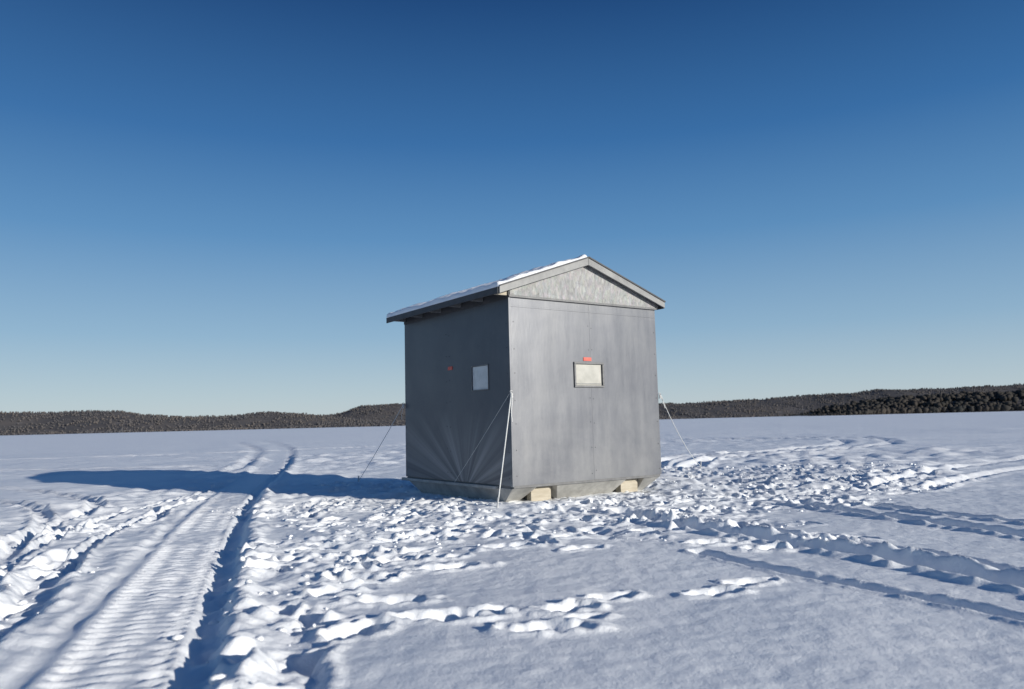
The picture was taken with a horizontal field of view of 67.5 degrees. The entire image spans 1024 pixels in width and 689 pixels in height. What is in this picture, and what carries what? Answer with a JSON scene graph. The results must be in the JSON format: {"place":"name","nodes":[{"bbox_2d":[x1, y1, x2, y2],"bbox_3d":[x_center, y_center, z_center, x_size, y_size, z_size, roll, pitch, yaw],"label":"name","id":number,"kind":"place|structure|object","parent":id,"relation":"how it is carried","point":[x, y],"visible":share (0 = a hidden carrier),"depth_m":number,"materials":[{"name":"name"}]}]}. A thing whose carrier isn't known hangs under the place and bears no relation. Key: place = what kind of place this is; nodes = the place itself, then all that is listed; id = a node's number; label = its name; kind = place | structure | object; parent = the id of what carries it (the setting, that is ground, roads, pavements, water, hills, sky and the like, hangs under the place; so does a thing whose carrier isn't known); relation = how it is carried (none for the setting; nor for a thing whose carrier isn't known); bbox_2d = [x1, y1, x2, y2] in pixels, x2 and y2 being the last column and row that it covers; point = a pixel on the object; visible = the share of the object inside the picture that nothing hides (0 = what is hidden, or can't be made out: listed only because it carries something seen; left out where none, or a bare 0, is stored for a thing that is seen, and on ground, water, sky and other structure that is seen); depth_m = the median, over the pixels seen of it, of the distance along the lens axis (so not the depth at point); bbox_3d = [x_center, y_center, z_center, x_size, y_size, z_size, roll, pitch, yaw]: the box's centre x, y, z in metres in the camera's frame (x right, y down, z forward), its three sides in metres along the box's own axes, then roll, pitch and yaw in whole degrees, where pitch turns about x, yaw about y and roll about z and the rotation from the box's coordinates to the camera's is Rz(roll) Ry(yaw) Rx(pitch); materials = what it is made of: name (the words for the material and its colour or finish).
{"place":"outdoors","nodes":[
{"label":"outdoors","id":0,"kind":"place"},
{"bbox_2d":[0,411,686,435],"bbox_3d":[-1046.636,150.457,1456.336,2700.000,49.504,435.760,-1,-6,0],"label":"hill","id":1,"kind":"structure","parent":0,"point":[7,422],"depth_m":1390.07,"materials":[{"name":"green plant"}]},
{"bbox_2d":[0,410,694,434],"bbox_3d":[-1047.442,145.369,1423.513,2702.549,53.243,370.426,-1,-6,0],"label":"distant forest","id":2,"kind":"object","parent":1,"relation":"on","point":[343,423],"visible":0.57,"depth_m":1388.27,"materials":[{"name":"plant"}]},
{"bbox_2d":[329,404,404,420],"bbox_3d":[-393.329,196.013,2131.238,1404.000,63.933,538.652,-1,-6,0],"label":"hill","id":3,"kind":"structure","parent":0,"point":[381,416],"depth_m":2046.03,"materials":[{"name":"plant"}]},
{"bbox_2d":[327,403,404,420],"bbox_3d":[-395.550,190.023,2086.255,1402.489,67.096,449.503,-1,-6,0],"label":"distant forest","id":4,"kind":"object","parent":3,"relation":"on","point":[357,409],"visible":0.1,"depth_m":2079.25,"materials":[{"name":"green plant"}]},
{"bbox_2d":[0,411,1023,688],"bbox_3d":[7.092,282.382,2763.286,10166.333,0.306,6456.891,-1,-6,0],"label":"snow ground","id":5,"kind":"structure","parent":0,"point":[912,583],"depth_m":5.11,"materials":[{"name":"white snow"}]},
{"bbox_2d":[410,481,535,501],"bbox_3d":[-0.594,1.896,9.901,0.355,0.224,2.593,3,-7,-35],"label":"skid","id":6,"kind":"object","parent":5,"relation":"on","point":[509,494],"visible":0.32,"depth_m":9.50,"materials":[{"name":"grey wood"}]},
{"bbox_2d":[402,477,498,489],"bbox_3d":[-0.864,1.793,9.931,0.046,0.036,2.400,3,-7,-35],"label":"side rail","id":7,"kind":"object","parent":6,"relation":"on","point":[453,483],"visible":1,"depth_m":9.74,"materials":[{"name":"grey wood"}]},
{"bbox_2d":[407,474,660,488],"bbox_3d":[0.236,1.804,10.492,2.370,0.036,2.630,3,-7,-35],"label":"floor rim","id":8,"kind":"object","parent":6,"relation":"on","point":[572,482],"visible":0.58,"depth_m":9.39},
{"bbox_2d":[510,297,661,485],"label":"front wall","id":9,"kind":"structure","parent":8,"relation":"on","point":[559,436],"depth_m":9.44,"materials":[{"name":"grey wood"}]},
{"bbox_2d":[496,390,512,507],"bbox_3d":[-0.077,1.178,8.578,0.055,1.342,0.406,-5,-7,31],"label":"guy rope","id":10,"kind":"object","parent":9,"relation":"attached to","point":[510,403],"visible":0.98,"depth_m":8.61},
{"bbox_2d":[509,265,654,307],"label":"gable front","id":11,"kind":"structure","parent":9,"relation":"on","point":[587,283],"depth_m":9.63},
{"bbox_2d":[508,295,656,309],"bbox_3d":[0.952,-0.523,9.619,2.420,0.026,0.019,3,-7,-35],"label":"gable batten","id":12,"kind":"object","parent":9,"relation":"attached to","point":[562,300],"visible":1,"depth_m":9.53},
{"bbox_2d":[583,357,590,360],"bbox_3d":[0.940,0.183,9.546,0.130,0.045,0.005,3,-7,-35],"label":"red sticker front","id":13,"kind":"object","parent":9,"relation":"attached to","point":[586,358],"visible":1,"depth_m":9.54,"materials":[{"name":"red plastic"}]},
{"bbox_2d":[576,364,601,385],"bbox_3d":[0.952,0.379,9.546,0.433,0.263,0.008,3,-7,-35],"label":"front window pane","id":14,"kind":"object","parent":9,"relation":"attached to","point":[588,373],"visible":1,"depth_m":9.55,"materials":[{"name":"beige plastic"}]},
{"bbox_2d":[574,362,603,364],"bbox_3d":[0.959,0.233,9.545,0.483,0.024,0.019,3,-7,-35],"label":"front window frame top","id":15,"kind":"object","parent":9,"relation":"attached to","point":[588,363],"visible":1,"depth_m":9.53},
{"bbox_2d":[574,385,604,387],"bbox_3d":[0.966,0.521,9.516,0.483,0.024,0.019,3,-7,-35],"label":"front window frame bottom","id":16,"kind":"object","parent":9,"relation":"attached to","point":[588,386],"visible":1,"depth_m":9.49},
{"bbox_2d":[574,364,576,384],"bbox_3d":[0.774,0.368,9.399,0.024,0.264,0.016,3,-7,-35],"label":"front window frame","id":17,"kind":"object","parent":16,"relation":"on","point":[575,374],"visible":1,"depth_m":9.39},
{"bbox_2d":[602,365,604,385],"bbox_3d":[1.150,0.386,9.663,0.024,0.264,0.016,3,-7,-35],"label":"front window frame","id":18,"kind":"object","parent":16,"relation":"on","point":[603,383],"visible":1,"depth_m":9.65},
{"bbox_3d":[0.208,0.697,10.604,2.365,2.181,2.622,3,-7,-35],"label":"wall","id":19,"kind":"object","parent":8,"relation":"on","visible":0},
{"bbox_2d":[405,299,510,485],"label":"side wall","id":20,"kind":"structure","parent":19,"relation":"attached to","point":[436,404],"depth_m":9.80,"materials":[{"name":"grey fabric"}]},
{"bbox_2d":[358,403,404,481],"bbox_3d":[-2.118,1.650,12.207,0.048,1.346,2.910,1,-6,-24],"label":"guy rope","id":21,"kind":"object","parent":20,"relation":"attached to","point":[403,406],"visible":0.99,"depth_m":11.78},
{"bbox_2d":[404,290,508,324],"bbox_3d":[-0.801,-0.464,10.030,0.013,0.100,2.649,3,-7,-35],"label":"frieze side","id":22,"kind":"object","parent":20,"relation":"attached to","point":[471,304],"visible":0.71,"depth_m":9.83,"materials":[{"name":"paint"}]},
{"bbox_2d":[473,365,487,389],"bbox_3d":[-0.384,0.409,9.399,0.006,0.288,0.362,3,-7,-35],"label":"side window pane","id":23,"kind":"object","parent":20,"relation":"attached to","point":[480,377],"visible":1,"depth_m":9.40,"materials":[{"name":"blue glass"}]},
{"bbox_2d":[454,395,508,482],"bbox_3d":[-0.377,1.149,9.214,0.004,1.063,1.155,3,-7,-38],"label":"guy rope","id":24,"kind":"object","parent":20,"relation":"attached to","point":[483,436],"visible":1,"depth_m":9.16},
{"bbox_2d":[506,298,512,486],"bbox_3d":[-0.026,0.530,8.856,0.009,2.211,0.045,3,-7,-35],"label":"corner strip side","id":25,"kind":"object","parent":20,"relation":"attached to","point":[509,392],"visible":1,"depth_m":8.86,"materials":[{"name":"grey wood"}]},
{"bbox_2d":[508,297,514,486],"bbox_3d":[-0.008,0.527,8.838,0.030,2.211,0.006,3,-7,-35],"label":"corner strip","id":26,"kind":"object","parent":19,"relation":"attached to","point":[512,433],"visible":1,"depth_m":8.84,"materials":[{"name":"grey wood"}]},
{"bbox_2d":[406,321,659,478],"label":"screw heads","id":27,"kind":"object","parent":19,"relation":"attached to","point":[515,400],"visible":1,"depth_m":9.75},
{"bbox_2d":[658,393,701,467],"bbox_3d":[2.771,1.501,12.321,0.052,1.325,4.683,-3,-6,19],"label":"guy rope","id":28,"kind":"object","parent":19,"relation":"attached to","point":[660,396],"visible":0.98,"depth_m":11.37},
{"bbox_2d":[0,461,980,687],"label":"snow clods","id":29,"kind":"object","parent":5,"relation":"on","point":[214,678],"visible":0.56,"depth_m":6.52,"materials":[{"name":"white snow"}]},
{"bbox_2d":[527,486,550,500],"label":"cross beam front","id":30,"kind":"structure","parent":5,"relation":"on","point":[542,493],"depth_m":9.13,"materials":[{"name":"beige wood"}]},
{"bbox_2d":[551,479,625,498],"bbox_3d":[0.268,1.936,10.499,1.134,0.224,2.564,3,-7,-35],"label":"skid","id":31,"kind":"object","parent":5,"relation":"on","point":[572,490],"visible":0.26,"depth_m":9.48,"materials":[{"name":"grey wood"}]},
{"bbox_2d":[616,478,637,491],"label":"cross beam front","id":32,"kind":"structure","parent":5,"relation":"on","point":[629,485],"depth_m":9.96,"materials":[{"name":"beige wood"}]},
{"bbox_2d":[637,476,659,490],"bbox_3d":[1.104,1.974,11.073,0.285,0.224,2.564,3,-7,-35],"label":"skid","id":33,"kind":"object","parent":5,"relation":"on","point":[642,483],"visible":0.24,"depth_m":10.10,"materials":[{"name":"grey wood"}]},
{"bbox_2d":[0,0,1023,416],"label":"sky","id":34,"kind":"structure","parent":0,"point":[208,207],"materials":[{"name":"blue"}]},
{"bbox_2d":[510,305,654,317],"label":"lap wall","id":35,"kind":"structure","parent":0,"point":[580,311],"depth_m":9.54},
{"bbox_2d":[659,384,1023,417],"bbox_3d":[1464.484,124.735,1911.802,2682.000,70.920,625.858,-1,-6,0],"label":"hill","id":36,"kind":"structure","parent":0,"point":[857,398],"depth_m":1859.24,"materials":[{"name":"plant"}]},
{"bbox_2d":[659,383,1023,417],"bbox_3d":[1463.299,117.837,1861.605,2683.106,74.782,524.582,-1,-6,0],"label":"distant forest","id":37,"kind":"object","parent":36,"relation":"on","point":[953,390],"visible":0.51,"depth_m":1877.14,"materials":[{"name":"plant"}]},
{"bbox_2d":[788,396,1022,415],"bbox_3d":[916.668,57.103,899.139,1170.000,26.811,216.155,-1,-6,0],"label":"hill","id":38,"kind":"structure","parent":0,"point":[1018,402],"depth_m":860.02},
{"bbox_2d":[782,388,1023,415],"bbox_3d":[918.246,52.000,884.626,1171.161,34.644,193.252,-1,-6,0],"label":"forest trees","id":39,"kind":"object","parent":38,"relation":"on","point":[977,401],"visible":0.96,"depth_m":862.36,"materials":[{"name":"plant"}]},
{"bbox_3d":[0.664,-0.672,11.152,1.324,0.494,2.890,3,-7,-35],"label":"roof deck","id":40,"kind":"object","parent":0,"visible":0},
{"bbox_2d":[588,258,664,307],"bbox_3d":[1.504,-0.792,9.966,1.328,0.550,0.023,3,-7,-35],"label":"bargeboard","id":41,"kind":"object","parent":40,"relation":"attached to","point":[619,279],"visible":1,"depth_m":9.93,"materials":[{"name":"grey paint"}]},
{"bbox_2d":[589,256,665,301],"bbox_3d":[1.516,-0.835,9.956,1.331,0.488,0.012,3,-7,-35],"label":"drip","id":42,"kind":"object","parent":41,"relation":"attached to","point":[626,279],"visible":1,"depth_m":9.93,"materials":[{"name":"paint"}]},
{"bbox_3d":[-0.433,-0.723,10.382,1.354,0.494,2.890,3,-7,-35],"label":"roof deck","id":43,"kind":"object","parent":40,"relation":"attached to","visible":0},
{"bbox_2d":[386,287,498,322],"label":"eave fascia","id":44,"kind":"structure","parent":43,"relation":"attached to","point":[473,296],"depth_m":9.74,"materials":[{"name":"paint"}]},
{"bbox_2d":[471,298,482,301],"bbox_3d":[-0.436,-0.583,9.351,0.175,0.109,0.038,3,-7,-35],"label":"rafter tail","id":45,"kind":"object","parent":43,"relation":"attached to","point":[479,300],"visible":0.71,"depth_m":9.36},
{"bbox_2d":[387,254,586,317],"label":"roof snow","id":46,"kind":"structure","parent":43,"relation":"on","point":[472,290],"depth_m":9.50,"materials":[{"name":"white snow"}]},
{"bbox_2d":[494,291,506,295],"bbox_3d":[-0.141,-0.632,8.934,0.174,0.109,0.038,3,-7,-35],"label":"rafter tail","id":47,"kind":"object","parent":43,"relation":"attached to","point":[504,293],"visible":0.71,"depth_m":8.93},
{"bbox_2d":[499,258,588,292],"bbox_3d":[0.403,-0.841,9.194,1.358,0.555,0.025,3,-7,-35],"label":"bargeboard","id":48,"kind":"object","parent":43,"relation":"attached to","point":[545,275],"visible":1,"depth_m":9.16,"materials":[{"name":"grey paint"}]},
{"bbox_2d":[499,257,588,285],"bbox_3d":[0.411,-0.887,9.181,1.361,0.488,0.012,3,-7,-35],"label":"drip","id":49,"kind":"object","parent":48,"relation":"attached to","point":[543,271],"visible":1,"depth_m":9.15,"materials":[{"name":"paint"}]}
]}

